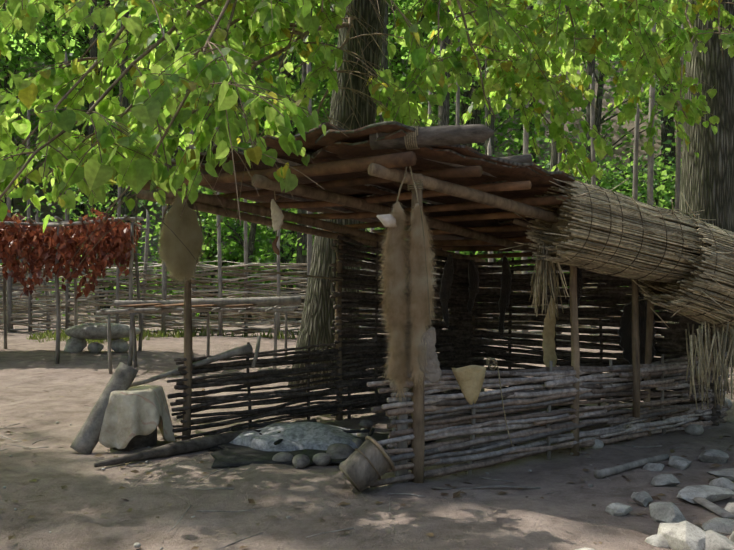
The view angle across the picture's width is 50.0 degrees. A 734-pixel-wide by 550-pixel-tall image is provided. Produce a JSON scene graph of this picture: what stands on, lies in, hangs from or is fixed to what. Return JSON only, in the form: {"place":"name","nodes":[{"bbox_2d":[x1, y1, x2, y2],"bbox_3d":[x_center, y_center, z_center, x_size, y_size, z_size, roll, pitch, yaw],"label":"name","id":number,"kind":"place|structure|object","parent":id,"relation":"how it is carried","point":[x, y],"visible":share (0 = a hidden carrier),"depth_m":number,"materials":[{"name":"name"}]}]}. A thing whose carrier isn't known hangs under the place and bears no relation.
{"place":"outdoors","nodes":[
{"label":"outdoors","id":0,"kind":"place"},
{"bbox_2d":[129,335,260,387],"bbox_3d":[-1.581,0.820,7.360,1.382,0.443,0.304,0,0,-30],"label":"log","id":1,"kind":"object","parent":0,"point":[242,350],"visible":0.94,"depth_m":7.41,"materials":[{"name":"wood"}]},
{"bbox_2d":[0,0,684,60],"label":"forest","id":2,"kind":"object","parent":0,"point":[42,39],"depth_m":85.60,"materials":[{"name":"green plant"}]},
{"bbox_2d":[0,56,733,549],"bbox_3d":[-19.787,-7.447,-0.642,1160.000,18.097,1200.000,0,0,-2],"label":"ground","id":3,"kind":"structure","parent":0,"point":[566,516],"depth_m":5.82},
{"bbox_2d":[0,208,147,365],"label":"drying rack","id":4,"kind":"object","parent":3,"relation":"on","point":[55,244],"visible":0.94,"depth_m":13.74,"materials":[{"name":"brown plant"}]},
{"bbox_2d":[64,323,140,352],"bbox_3d":[-5.311,1.289,15.840,1.493,0.660,0.858,0,0,-2],"label":"stone bench","id":5,"kind":"object","parent":3,"relation":"on","point":[79,334],"visible":0.83,"depth_m":15.59,"materials":[{"name":"grey stone"}]},
{"bbox_2d":[70,362,137,453],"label":"log","id":6,"kind":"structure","parent":3,"relation":"on","point":[86,440],"depth_m":6.92,"materials":[{"name":"wood"}]},
{"bbox_2d":[113,428,156,450],"bbox_3d":[-2.101,1.304,7.135,0.400,0.520,0.400,0,0,-2],"label":"tree stump","id":7,"kind":"object","parent":3,"relation":"on","point":[139,441],"visible":0.13,"depth_m":6.98,"materials":[{"name":"brown wood"}]},
{"bbox_2d":[99,385,175,448],"bbox_3d":[-2.091,1.267,7.144,0.701,0.510,0.638,0,0,-2],"label":"draped hide","id":8,"kind":"object","parent":3,"relation":"on","point":[130,413],"visible":0.81,"depth_m":6.92},
{"bbox_2d":[26,326,298,343],"bbox_3d":[-7.346,1.375,18.642,12.089,0.378,3.398,0,0,-2],"label":"grass strip","id":9,"kind":"object","parent":3,"relation":"on","point":[64,336],"depth_m":19.32,"materials":[{"name":"green plant"}]},
{"bbox_2d":[97,296,300,375],"bbox_3d":[-2.628,0.970,12.872,3.118,1.255,1.605,0,0,-2],"label":"table","id":10,"kind":"object","parent":3,"relation":"on","point":[198,305],"visible":0.9,"depth_m":12.59,"materials":[{"name":"wood"}]},
{"bbox_2d":[94,420,307,467],"bbox_3d":[-1.383,1.490,7.038,2.194,0.121,0.135,0,0,-43],"label":"fire log","id":11,"kind":"object","parent":3,"relation":"on","point":[187,446],"visible":0.65,"depth_m":6.76,"materials":[{"name":"brown wood"}]},
{"bbox_2d":[229,422,357,450],"bbox_3d":[-0.664,1.467,7.171,1.274,0.242,0.919,0,0,-2],"label":"fire ash mound","id":12,"kind":"object","parent":3,"relation":"on","point":[294,436],"visible":0.71,"depth_m":6.94,"materials":[{"name":"grey"}]},
{"bbox_2d":[231,418,374,444],"bbox_3d":[-0.603,1.418,7.188,1.358,0.138,1.000,0,0,-2],"label":"charred wood","id":13,"kind":"object","parent":12,"relation":"on","point":[253,425],"visible":0.19,"depth_m":7.27,"materials":[{"name":"black wood"}]},
{"bbox_2d":[206,427,435,467],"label":"scorched earth","id":14,"kind":"structure","parent":3,"relation":"on","point":[227,455],"depth_m":6.64,"materials":[{"name":"black soil"}]},
{"bbox_2d":[272,419,372,469],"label":"stones","id":15,"kind":"object","parent":3,"relation":"on","point":[333,451],"visible":0.6,"depth_m":6.50,"materials":[{"name":"grey stone"}]},
{"bbox_2d":[0,5,683,343],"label":"palisade fence","id":16,"kind":"object","parent":3,"relation":"on","point":[95,300],"visible":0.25,"depth_m":19.91,"materials":[{"name":"brown wood"}]},
{"bbox_2d":[0,0,685,325],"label":"forest trees","id":17,"kind":"object","parent":3,"relation":"on","point":[293,246],"visible":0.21,"depth_m":34.22,"materials":[{"name":"green plant"}]},
{"bbox_2d":[2,421,710,549],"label":"yard pebbles","id":18,"kind":"object","parent":3,"relation":"on","point":[137,545],"visible":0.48,"depth_m":5.73,"materials":[{"name":"grey stone"}]},
{"bbox_2d":[0,0,719,388],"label":"basswood tree","id":19,"kind":"object","parent":3,"relation":"on","point":[208,66],"visible":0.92,"depth_m":7.76,"materials":[{"name":"green plant"}]},
{"bbox_2d":[339,436,394,492],"bbox_3d":[0.000,1.347,5.616,0.397,0.384,0.324,0,0,-2],"label":"basket","id":20,"kind":"object","parent":3,"relation":"on","point":[358,471],"visible":0.96,"depth_m":5.51,"materials":[{"name":"brown wood"}]},
{"bbox_2d":[355,436,394,479],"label":"basket bands","id":21,"kind":"object","parent":20,"relation":"attached to","point":[376,444],"visible":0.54,"depth_m":5.52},
{"bbox_2d":[0,380,733,549],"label":"fallen leaves","id":22,"kind":"object","parent":3,"relation":"on","point":[456,494],"visible":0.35,"depth_m":5.73,"materials":[{"name":"brown plant"}]},
{"bbox_2d":[0,406,733,549],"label":"twigs","id":23,"kind":"object","parent":3,"relation":"on","point":[702,501],"visible":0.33,"depth_m":5.69,"materials":[{"name":"brown wood"}]},
{"bbox_2d":[137,121,733,486],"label":"shelter","id":24,"kind":"object","parent":3,"relation":"on","point":[391,177],"visible":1,"depth_m":6.99,"materials":[{"name":"brown wood"}]},
{"bbox_2d":[461,0,733,366],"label":"oak tree","id":25,"kind":"object","parent":3,"relation":"on","point":[707,181],"visible":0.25,"depth_m":13.23,"materials":[{"name":"green plant"}]},
{"bbox_2d":[576,449,733,549],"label":"rocks","id":26,"kind":"object","parent":3,"relation":"on","point":[677,530],"visible":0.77,"depth_m":4.70,"materials":[{"name":"grey stone"}]},
{"bbox_2d":[589,397,731,448],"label":"river stones","id":27,"kind":"object","parent":3,"relation":"on","point":[695,429],"visible":0.25,"depth_m":7.55,"materials":[{"name":"grey stone"}]},
{"bbox_2d":[605,468,733,515],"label":"flat stones","id":28,"kind":"object","parent":3,"relation":"on","point":[690,493],"visible":0.94,"depth_m":5.36,"materials":[{"name":"grey stone"}]}
]}

